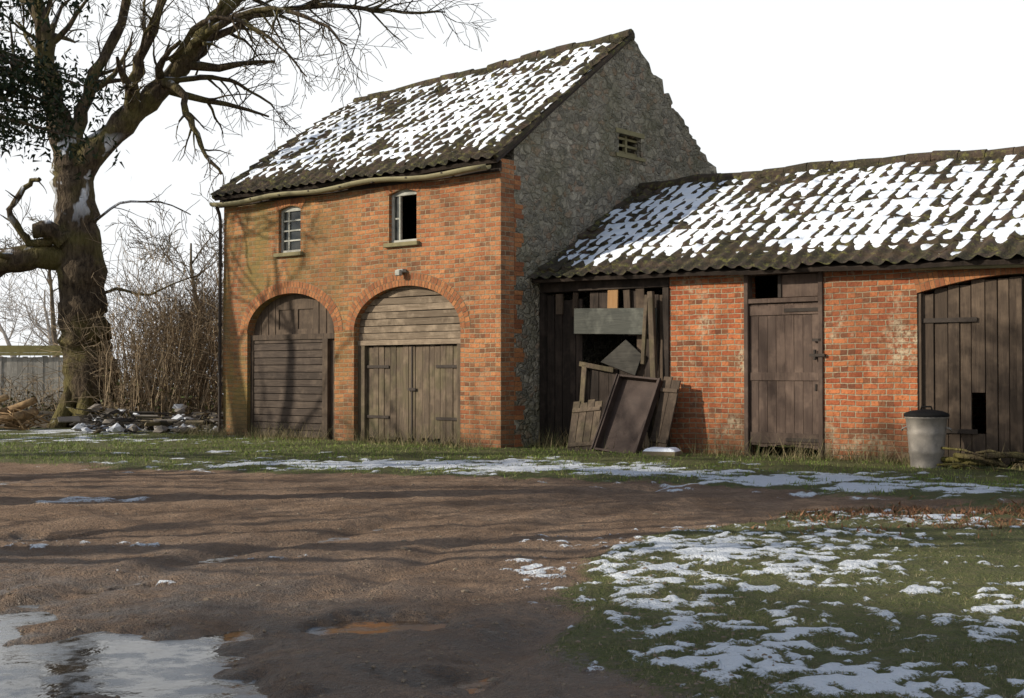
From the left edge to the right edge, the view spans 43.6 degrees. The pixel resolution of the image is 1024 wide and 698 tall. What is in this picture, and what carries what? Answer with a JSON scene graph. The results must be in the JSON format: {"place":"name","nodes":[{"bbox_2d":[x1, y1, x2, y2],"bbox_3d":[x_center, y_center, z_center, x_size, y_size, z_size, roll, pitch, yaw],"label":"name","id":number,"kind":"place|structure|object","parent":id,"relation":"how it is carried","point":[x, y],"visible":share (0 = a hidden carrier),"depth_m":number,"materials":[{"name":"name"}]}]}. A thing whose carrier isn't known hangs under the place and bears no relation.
{"place":"outdoors","nodes":[
{"label":"outdoors","id":0,"kind":"place"},
{"bbox_2d":[353,29,634,102],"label":"house roof ridge","id":1,"kind":"structure","parent":0,"point":[569,46],"depth_m":25.76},
{"bbox_2d":[0,374,1023,697],"bbox_3d":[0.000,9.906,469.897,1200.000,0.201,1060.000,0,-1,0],"label":"ground","id":2,"kind":"structure","parent":0,"point":[636,502],"depth_m":8.28,"materials":[{"name":"brown soil"}]},
{"bbox_2d":[0,394,51,429],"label":"log pile","id":3,"kind":"object","parent":2,"relation":"on","point":[11,417],"visible":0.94,"depth_m":28.33,"materials":[{"name":"brown wood"}]},
{"bbox_2d":[0,345,63,408],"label":"wooden fence","id":4,"kind":"object","parent":2,"relation":"on","point":[11,367],"visible":0.3,"depth_m":36.99,"materials":[{"name":"grey wood"}]},
{"bbox_2d":[0,197,120,356],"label":"bare tree","id":5,"kind":"object","parent":2,"relation":"on","point":[53,332],"visible":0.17,"depth_m":47.69,"materials":[{"name":"brown plant"}]},
{"bbox_2d":[0,0,135,197],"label":"evergreen tree","id":6,"kind":"object","parent":2,"relation":"on","point":[11,86],"visible":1,"depth_m":13.10,"materials":[{"name":"green plant"}]},
{"bbox_2d":[0,269,216,373],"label":"distant trees","id":7,"kind":"object","parent":2,"relation":"on","point":[30,319],"visible":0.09,"depth_m":96.56,"materials":[{"name":"brown plant"}]},
{"bbox_2d":[0,409,221,427],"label":"earth bank","id":8,"kind":"structure","parent":2,"relation":"on","point":[44,412],"depth_m":30.33,"materials":[{"name":"brown soil"}]},
{"bbox_2d":[0,359,222,430],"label":"undergrowth leaves","id":9,"kind":"object","parent":2,"relation":"on","point":[49,409],"visible":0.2,"depth_m":28.47,"materials":[{"name":"brown plant"}]},
{"bbox_2d":[0,217,223,428],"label":"bramble hedge","id":10,"kind":"object","parent":2,"relation":"on","point":[190,344],"visible":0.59,"depth_m":29.15,"materials":[{"name":"brown plant"}]},
{"bbox_2d":[48,404,222,433],"bbox_3d":[-7.719,1.531,27.493,4.010,0.680,2.836,0,-1,0],"label":"rubbish heap","id":11,"kind":"object","parent":2,"relation":"on","point":[152,421],"visible":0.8,"depth_m":26.81,"materials":[{"name":"grey stone"}]},
{"bbox_2d":[106,172,234,384],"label":"bare tree","id":12,"kind":"object","parent":2,"relation":"on","point":[166,249],"visible":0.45,"depth_m":43.64,"materials":[{"name":"brown plant"}]},
{"bbox_2d":[0,0,495,427],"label":"bare tree","id":13,"kind":"object","parent":2,"relation":"on","point":[67,250],"visible":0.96,"depth_m":29.68,"materials":[{"name":"brown plant"}]},
{"bbox_2d":[0,483,498,697],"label":"puddle water","id":14,"kind":"structure","parent":2,"relation":"on","point":[105,663],"depth_m":5.78,"materials":[{"name":"grey liquid"}]},
{"bbox_2d":[223,158,513,447],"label":"front wall","id":15,"kind":"structure","parent":2,"relation":"on","point":[464,249],"depth_m":22.81,"materials":[{"name":"brick"}]},
{"bbox_2d":[250,339,334,439],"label":"door posts","id":16,"kind":"object","parent":15,"relation":"attached to","point":[328,382],"depth_m":23.81,"materials":[{"name":"brown wood"}]},
{"bbox_2d":[251,294,334,339],"bbox_3d":[-4.145,-0.626,24.493,2.540,0.890,0.130,-1,-1,40],"label":"arched door head","id":17,"kind":"object","parent":15,"relation":"attached to","point":[267,326],"visible":0.75,"depth_m":24.53},
{"bbox_2d":[279,309,312,329],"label":"door head panels","id":18,"kind":"object","parent":17,"relation":"in","point":[286,319],"visible":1,"depth_m":24.59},
{"bbox_2d":[273,241,419,257],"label":"window sills","id":19,"kind":"structure","parent":15,"relation":"attached to","point":[385,245],"depth_m":22.64,"materials":[{"name":"beige stone"}]},
{"bbox_2d":[281,190,416,252],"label":"window frames","id":20,"kind":"structure","parent":15,"relation":"attached to","point":[399,194],"depth_m":22.75,"materials":[{"name":"white wood"}]},
{"bbox_2d":[284,197,398,250],"bbox_3d":[-3.184,-2.296,23.677,3.120,0.780,0.005,-1,-1,40],"label":"window glass","id":21,"kind":"object","parent":20,"relation":"in","point":[294,235],"visible":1,"depth_m":24.47,"materials":[{"name":"glass"}]},
{"bbox_2d":[214,167,489,435],"bbox_3d":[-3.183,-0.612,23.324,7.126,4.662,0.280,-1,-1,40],"label":"downpipe","id":22,"kind":"object","parent":15,"relation":"attached to","point":[220,324],"visible":0.91,"depth_m":25.60,"materials":[{"name":"metal"}]},
{"bbox_2d":[240,182,470,333],"bbox_3d":[-3.034,-1.671,23.409,6.100,2.679,0.029,-1,-1,40],"label":"arch brickwork","id":23,"kind":"object","parent":15,"relation":"attached to","point":[433,283],"visible":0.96,"depth_m":23.20,"materials":[{"name":"brick"}]},
{"bbox_2d":[258,294,459,444],"bbox_3d":[-2.894,0.377,23.547,5.610,2.750,0.020,-1,-1,40],"label":"door backing","id":24,"kind":"object","parent":15,"relation":"attached to","point":[437,441],"depth_m":23.20,"materials":[{"name":"black wood"}]},
{"bbox_2d":[254,339,321,437],"bbox_3d":[-4.282,0.720,24.554,2.040,1.920,0.053,-1,-1,40],"label":"sliding door","id":25,"kind":"structure","parent":24,"relation":"attached to","point":[271,361],"depth_m":24.52,"materials":[{"name":"brown wood"}]},
{"bbox_2d":[220,161,501,207],"bbox_3d":[-3.024,-2.962,23.397,7.400,0.160,0.029,-1,-1,40],"label":"eave board","id":26,"kind":"object","parent":15,"relation":"attached to","point":[496,167],"visible":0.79,"depth_m":22.84,"materials":[{"name":"brown wood"}]},
{"bbox_2d":[209,164,490,206],"bbox_3d":[-3.196,-2.933,23.299,7.300,0.163,0.150,-1,-1,40],"label":"gutter","id":27,"kind":"object","parent":26,"relation":"attached to","point":[462,170],"visible":1,"depth_m":22.91,"materials":[{"name":"beige metal"}]},
{"bbox_2d":[395,269,405,275],"bbox_3d":[-1.958,-1.340,22.398,0.160,0.120,0.160,-1,-1,40],"label":"bulkhead lamp","id":28,"kind":"object","parent":15,"relation":"attached to","point":[398,272],"visible":1,"depth_m":22.34,"materials":[{"name":"paint"}]},
{"bbox_2d":[358,344,460,445],"bbox_3d":[-1.759,0.830,22.518,2.620,1.805,0.140,-1,-1,40],"label":"plank double door","id":29,"kind":"structure","parent":15,"relation":"attached to","point":[386,392],"depth_m":22.55,"materials":[{"name":"brown wood"}]},
{"bbox_2d":[366,346,456,441],"bbox_3d":[-1.780,0.787,22.494,2.240,1.690,0.027,-1,-1,40],"label":"door ironwork","id":30,"kind":"object","parent":29,"relation":"attached to","point":[411,389],"depth_m":22.49,"materials":[{"name":"metal"}]},
{"bbox_2d":[358,286,460,345],"bbox_3d":[-1.775,-0.620,22.526,2.640,1.086,0.110,-1,-1,40],"label":"arched door head","id":31,"kind":"object","parent":15,"relation":"attached to","point":[418,335],"visible":0.94,"depth_m":22.50},
{"bbox_2d":[210,36,626,195],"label":"house roof","id":32,"kind":"structure","parent":15,"relation":"on","point":[282,179],"depth_m":24.14,"materials":[{"name":"tile"}]},
{"bbox_2d":[214,40,630,200],"bbox_3d":[-1.855,-4.392,24.793,7.430,2.893,3.951,-1,-1,40],"label":"house roof boarding","id":33,"kind":"object","parent":32,"relation":"attached to","point":[438,167],"visible":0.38,"depth_m":22.54,"materials":[{"name":"brown wood"}]},
{"bbox_2d":[236,43,609,183],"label":"house roof snow","id":34,"kind":"structure","parent":32,"relation":"on","point":[557,84],"depth_m":24.33,"materials":[{"name":"white snow"}]},
{"bbox_2d":[2,464,782,697],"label":"gravel stones","id":35,"kind":"object","parent":2,"relation":"on","point":[492,679],"visible":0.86,"depth_m":6.84,"materials":[{"name":"gravel"}]},
{"bbox_2d":[402,195,416,239],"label":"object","id":36,"kind":"structure","parent":2,"relation":"on","point":[409,217],"depth_m":29.32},
{"bbox_2d":[0,432,1023,496],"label":"verge grass","id":37,"kind":"structure","parent":2,"relation":"on","point":[246,453],"depth_m":18.66,"materials":[{"name":"green plant"}]},
{"bbox_2d":[567,399,602,450],"bbox_3d":[1.168,1.243,20.546,0.630,0.872,0.404,-1,-1,35],"label":"wooden panel","id":38,"kind":"object","parent":2,"relation":"on","point":[585,419],"visible":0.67,"depth_m":20.54,"materials":[{"name":"brown wood"}]},
{"bbox_2d":[173,419,1023,471],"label":"dry wall weeds","id":39,"kind":"object","parent":2,"relation":"on","point":[426,442],"visible":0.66,"depth_m":21.15,"materials":[{"name":"plant"}]},
{"bbox_2d":[503,40,716,445],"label":"stone gable wall","id":40,"kind":"structure","parent":2,"relation":"on","point":[576,173],"depth_m":22.86,"materials":[{"name":"grey stone"}]},
{"bbox_2d":[212,34,632,198],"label":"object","id":41,"kind":"object","parent":40,"relation":"on","point":[544,113],"visible":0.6,"depth_m":22.22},
{"bbox_2d":[514,166,524,446],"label":"brick quoins","id":42,"kind":"object","parent":40,"relation":"attached to","point":[518,415],"visible":0.99,"depth_m":21.34,"materials":[{"name":"brick"}]},
{"bbox_2d":[616,127,645,161],"bbox_3d":[2.162,-3.816,24.001,0.190,0.530,0.940,-1,-1,40],"label":"gable vent","id":43,"kind":"object","parent":40,"relation":"attached to","point":[623,153],"visible":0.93,"depth_m":24.01,"materials":[{"name":"beige wood"}]},
{"bbox_2d":[631,39,712,172],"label":"verge stones","id":44,"kind":"object","parent":40,"relation":"on","point":[667,95],"visible":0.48,"depth_m":25.00,"materials":[{"name":"grey stone"}]},
{"bbox_2d":[591,373,662,453],"bbox_3d":[1.808,1.033,20.007,0.969,1.304,0.707,-1,-1,40],"label":"metal trough","id":45,"kind":"object","parent":2,"relation":"on","point":[627,414],"visible":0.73,"depth_m":20.08,"materials":[{"name":"metal"}]},
{"bbox_2d":[642,451,681,456],"bbox_3d":[2.240,1.561,19.119,0.520,0.080,0.360,0,-1,22],"label":"slab","id":46,"kind":"object","parent":2,"relation":"on","point":[673,454],"depth_m":18.96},
{"bbox_2d":[643,447,680,451],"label":"snow covered slab","id":47,"kind":"structure","parent":46,"relation":"on","point":[665,449],"depth_m":19.00,"materials":[{"name":"white snow"}]},
{"bbox_2d":[649,376,680,447],"bbox_3d":[2.346,1.033,19.699,0.363,1.223,0.397,1,-1,-45],"label":"wooden panel","id":48,"kind":"object","parent":2,"relation":"on","point":[669,390],"visible":0.81,"depth_m":19.69,"materials":[{"name":"brown wood"}]},
{"bbox_2d":[529,146,1023,465],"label":"brick barn","id":49,"kind":"structure","parent":2,"relation":"on","point":[861,301],"depth_m":19.13,"materials":[{"name":"red brick"}]},
{"bbox_2d":[750,273,818,449],"bbox_3d":[4.014,0.183,18.869,1.120,2.555,0.057,-1,-1,40],"label":"stable door","id":50,"kind":"structure","parent":49,"relation":"in","point":[783,375],"depth_m":18.84,"materials":[{"name":"brown wood"}]},
{"bbox_2d":[918,276,1023,465],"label":"plank barn door","id":51,"kind":"structure","parent":49,"relation":"in","point":[993,343],"depth_m":17.11,"materials":[{"name":"brown wood"}]},
{"bbox_2d":[713,495,1023,544],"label":"bracken patch","id":52,"kind":"object","parent":2,"relation":"on","point":[927,509],"visible":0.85,"depth_m":11.04,"materials":[{"name":"brown plant"}]},
{"bbox_2d":[901,406,951,468],"bbox_3d":[5.456,1.163,16.846,0.577,0.831,0.577,0,-1,-17],"label":"dustbin","id":53,"kind":"object","parent":2,"relation":"on","point":[926,432],"visible":0.92,"depth_m":16.65,"materials":[{"name":"silver metal"}]},
{"bbox_2d":[937,447,1023,468],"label":"fallen branches","id":54,"kind":"object","parent":2,"relation":"on","point":[983,458],"visible":1,"depth_m":16.27,"materials":[{"name":"brown wood"}]},
{"bbox_2d":[0,0,1023,371],"label":"sky","id":55,"kind":"structure","parent":0,"point":[758,85],"materials":[{"name":"white"}]},
{"bbox_2d":[539,502,1023,697],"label":"lawn grass","id":56,"kind":"structure","parent":0,"point":[819,618],"depth_m":6.21,"materials":[{"name":"green plant"}]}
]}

